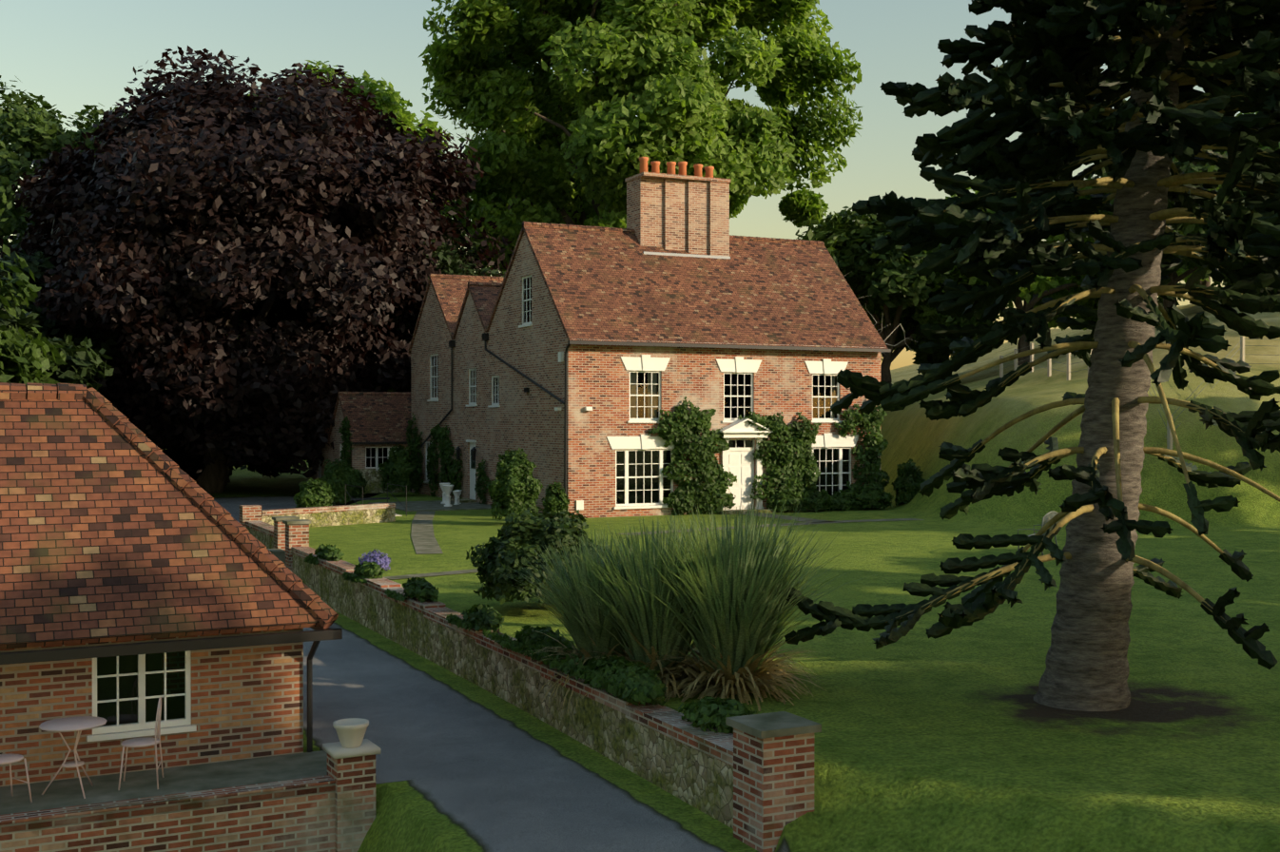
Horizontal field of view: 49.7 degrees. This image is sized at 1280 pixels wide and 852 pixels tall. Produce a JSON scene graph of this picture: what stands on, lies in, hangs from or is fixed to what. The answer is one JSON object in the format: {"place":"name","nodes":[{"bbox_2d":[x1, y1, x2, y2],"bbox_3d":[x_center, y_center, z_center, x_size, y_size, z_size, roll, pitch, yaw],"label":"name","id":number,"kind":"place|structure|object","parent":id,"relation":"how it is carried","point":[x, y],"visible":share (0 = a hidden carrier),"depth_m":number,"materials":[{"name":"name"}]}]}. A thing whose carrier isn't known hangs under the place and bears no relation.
{"place":"outdoors","nodes":[
{"label":"outdoors","id":0,"kind":"place"},
{"bbox_2d":[303,553,651,705],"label":"ivy wall","id":1,"kind":"structure","parent":0,"point":[569,666],"depth_m":17.41,"materials":[{"name":"green plant"}]},
{"bbox_2d":[0,0,1255,369],"label":"sky","id":2,"kind":"structure","parent":0,"point":[73,54],"materials":[{"name":"blue"}]},
{"bbox_2d":[165,287,1279,851],"bbox_3d":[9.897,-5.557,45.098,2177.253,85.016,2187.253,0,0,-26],"label":"lawn","id":3,"kind":"structure","parent":0,"point":[959,740],"depth_m":17.47,"materials":[{"name":"green plant"}]},
{"bbox_2d":[0,242,20,253],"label":"tree","id":4,"kind":"object","parent":3,"relation":"on","point":[15,245],"depth_m":68.53,"materials":[{"name":"green plant"}]},
{"bbox_2d":[0,244,67,387],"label":"screen tree","id":5,"kind":"object","parent":3,"relation":"on","point":[22,356],"visible":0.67,"depth_m":49.97,"materials":[{"name":"green plant"}]},
{"bbox_2d":[0,301,114,390],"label":"tree","id":6,"kind":"object","parent":3,"relation":"on","point":[79,368],"visible":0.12,"depth_m":53.95,"materials":[{"name":"green plant"}]},
{"bbox_2d":[0,75,124,252],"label":"tree","id":7,"kind":"object","parent":3,"relation":"on","point":[37,132],"depth_m":82.55,"materials":[{"name":"green plant"}]},
{"bbox_2d":[0,249,144,402],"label":"screen tree","id":8,"kind":"object","parent":3,"relation":"on","point":[52,329],"visible":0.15,"depth_m":59.96,"materials":[{"name":"green plant"}]},
{"bbox_2d":[25,109,257,230],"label":"tree","id":9,"kind":"object","parent":3,"relation":"on","point":[125,114],"depth_m":80.68,"materials":[{"name":"green plant"}]},
{"bbox_2d":[0,382,380,851],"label":"cottage","id":10,"kind":"structure","parent":3,"relation":"on","point":[141,573],"depth_m":15.39,"materials":[{"name":"brick"}]},
{"bbox_2d":[0,45,513,493],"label":"copper beech","id":11,"kind":"object","parent":3,"relation":"on","point":[123,252],"depth_m":59.06,"materials":[{"name":"purple plant"}]},
{"bbox_2d":[309,391,430,493],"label":"outbuilding","id":12,"kind":"structure","parent":3,"relation":"on","point":[378,423],"depth_m":58.04,"materials":[{"name":"brick"}]},
{"bbox_2d":[338,415,353,469],"bbox_3d":[-12.154,1.211,56.950,0.486,3.276,1.418,0,0,-26],"label":"climbing plant","id":13,"kind":"object","parent":12,"relation":"attached to","point":[346,444],"visible":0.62,"depth_m":56.82,"materials":[{"name":"green plant"}]},
{"bbox_2d":[358,548,390,570],"bbox_3d":[-5.449,2.755,28.387,0.671,0.427,0.916,0,0,-10],"label":"flower mound","id":14,"kind":"object","parent":3,"relation":"on","point":[380,560],"visible":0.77,"depth_m":28.29,"materials":[{"name":"purple plant"}]},
{"bbox_2d":[292,444,571,520],"bbox_3d":[-8.483,1.720,46.598,7.184,2.223,17.428,0,0,-26],"label":"shrub","id":15,"kind":"object","parent":3,"relation":"on","point":[513,486],"visible":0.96,"depth_m":43.24,"materials":[{"name":"green plant"}]},
{"bbox_2d":[368,216,505,391],"bbox_3d":[-8.928,-3.752,66.210,11.315,12.975,7.804,0,0,39],"label":"dark yew","id":16,"kind":"object","parent":3,"relation":"on","point":[449,263],"visible":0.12,"depth_m":64.49,"materials":[{"name":"green plant"}]},
{"bbox_2d":[405,412,489,504],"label":"climbing plants","id":17,"kind":"object","parent":3,"relation":"on","point":[445,454],"visible":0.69,"depth_m":53.14,"materials":[{"name":"green plant"}]},
{"bbox_2d":[239,503,821,851],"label":"garden wall","id":18,"kind":"structure","parent":3,"relation":"on","point":[749,781],"depth_m":16.37,"materials":[{"name":"brick"}]},
{"bbox_2d":[465,504,604,605],"bbox_3d":[-1.645,2.125,23.077,2.488,1.574,2.193,0,0,-26],"label":"shrub","id":19,"kind":"object","parent":3,"relation":"on","point":[524,536],"visible":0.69,"depth_m":22.41,"materials":[{"name":"green plant"}]},
{"bbox_2d":[314,543,757,734],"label":"wall plants","id":20,"kind":"object","parent":3,"relation":"on","point":[704,713],"depth_m":16.55,"materials":[{"name":"green plant"}]},
{"bbox_2d":[0,336,1279,802],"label":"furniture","id":21,"kind":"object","parent":3,"relation":"on","point":[422,536],"visible":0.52,"depth_m":36.43,"materials":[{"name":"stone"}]},
{"bbox_2d":[418,0,862,276],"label":"tree","id":22,"kind":"object","parent":3,"relation":"on","point":[680,108],"depth_m":70.28,"materials":[{"name":"green plant"}]},
{"bbox_2d":[407,156,891,518],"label":"house","id":23,"kind":"structure","parent":3,"relation":"on","point":[573,359],"depth_m":46.17,"materials":[{"name":"brick"}]},
{"bbox_2d":[524,625,825,716],"bbox_3d":[0.415,3.026,17.392,4.018,1.356,2.946,0,0,14],"label":"dry grass skirt","id":24,"kind":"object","parent":3,"relation":"on","point":[741,682],"visible":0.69,"depth_m":16.56,"materials":[{"name":"plant"}]},
{"bbox_2d":[496,496,875,694],"bbox_3d":[0.681,2.051,17.370,4.741,2.368,3.634,0,0,40],"label":"green pampas","id":25,"kind":"object","parent":3,"relation":"on","point":[726,597],"visible":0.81,"depth_m":16.67,"materials":[{"name":"green plant"}]},
{"bbox_2d":[648,396,890,515],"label":"climbing plants","id":26,"kind":"object","parent":3,"relation":"on","point":[788,455],"visible":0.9,"depth_m":45.35,"materials":[{"name":"green plant"}]},
{"bbox_2d":[765,458,924,512],"bbox_3d":[6.952,1.981,46.388,6.138,1.744,1.296,0,0,-21],"label":"hedge","id":27,"kind":"object","parent":3,"relation":"on","point":[909,479],"visible":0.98,"depth_m":46.30,"materials":[{"name":"green plant"}]},
{"bbox_2d":[803,238,915,354],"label":"tree","id":28,"kind":"object","parent":3,"relation":"on","point":[886,325],"visible":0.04,"depth_m":68.39,"materials":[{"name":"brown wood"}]},
{"bbox_2d":[795,206,1000,383],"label":"hill tree","id":29,"kind":"object","parent":3,"relation":"on","point":[889,279],"depth_m":74.95,"materials":[{"name":"green plant"}]},
{"bbox_2d":[919,177,1111,365],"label":"hill tree","id":30,"kind":"object","parent":3,"relation":"on","point":[1040,285],"depth_m":76.29,"materials":[{"name":"green plant"}]},
{"bbox_2d":[782,0,1279,711],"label":"conifer tree","id":31,"kind":"object","parent":3,"relation":"on","point":[1072,46],"depth_m":15.93,"materials":[{"name":"green plant"}]},
{"bbox_2d":[1079,149,1279,318],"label":"hill tree","id":32,"kind":"object","parent":3,"relation":"on","point":[1185,228],"depth_m":71.77,"materials":[{"name":"green plant"}]},
{"bbox_2d":[1157,279,1227,306],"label":"hill tree","id":33,"kind":"object","parent":3,"relation":"on","point":[1160,299],"depth_m":107.39,"materials":[{"name":"green plant"}]},
{"bbox_2d":[1176,265,1210,287],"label":"hill tree","id":34,"kind":"object","parent":3,"relation":"on","point":[1179,271],"depth_m":94.55,"materials":[{"name":"green plant"}]},
{"bbox_2d":[1194,111,1279,290],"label":"hill tree","id":35,"kind":"object","parent":3,"relation":"on","point":[1262,146],"depth_m":77.28,"materials":[{"name":"green plant"}]},
{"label":"tree trunk","id":36,"kind":"object","parent":3,"relation":"on","visible":0},
{"bbox_2d":[247,59,462,216],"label":"tree","id":37,"kind":"object","parent":36,"relation":"attached to","point":[388,100],"depth_m":89.81,"materials":[{"name":"green plant"}]},
{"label":"trunk","id":38,"kind":"object","parent":3,"relation":"on","visible":0},
{"bbox_2d":[801,213,921,361],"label":"foliage","id":39,"kind":"object","parent":38,"relation":"attached to","point":[880,313],"visible":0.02,"depth_m":78.48,"materials":[{"name":"green plant"}]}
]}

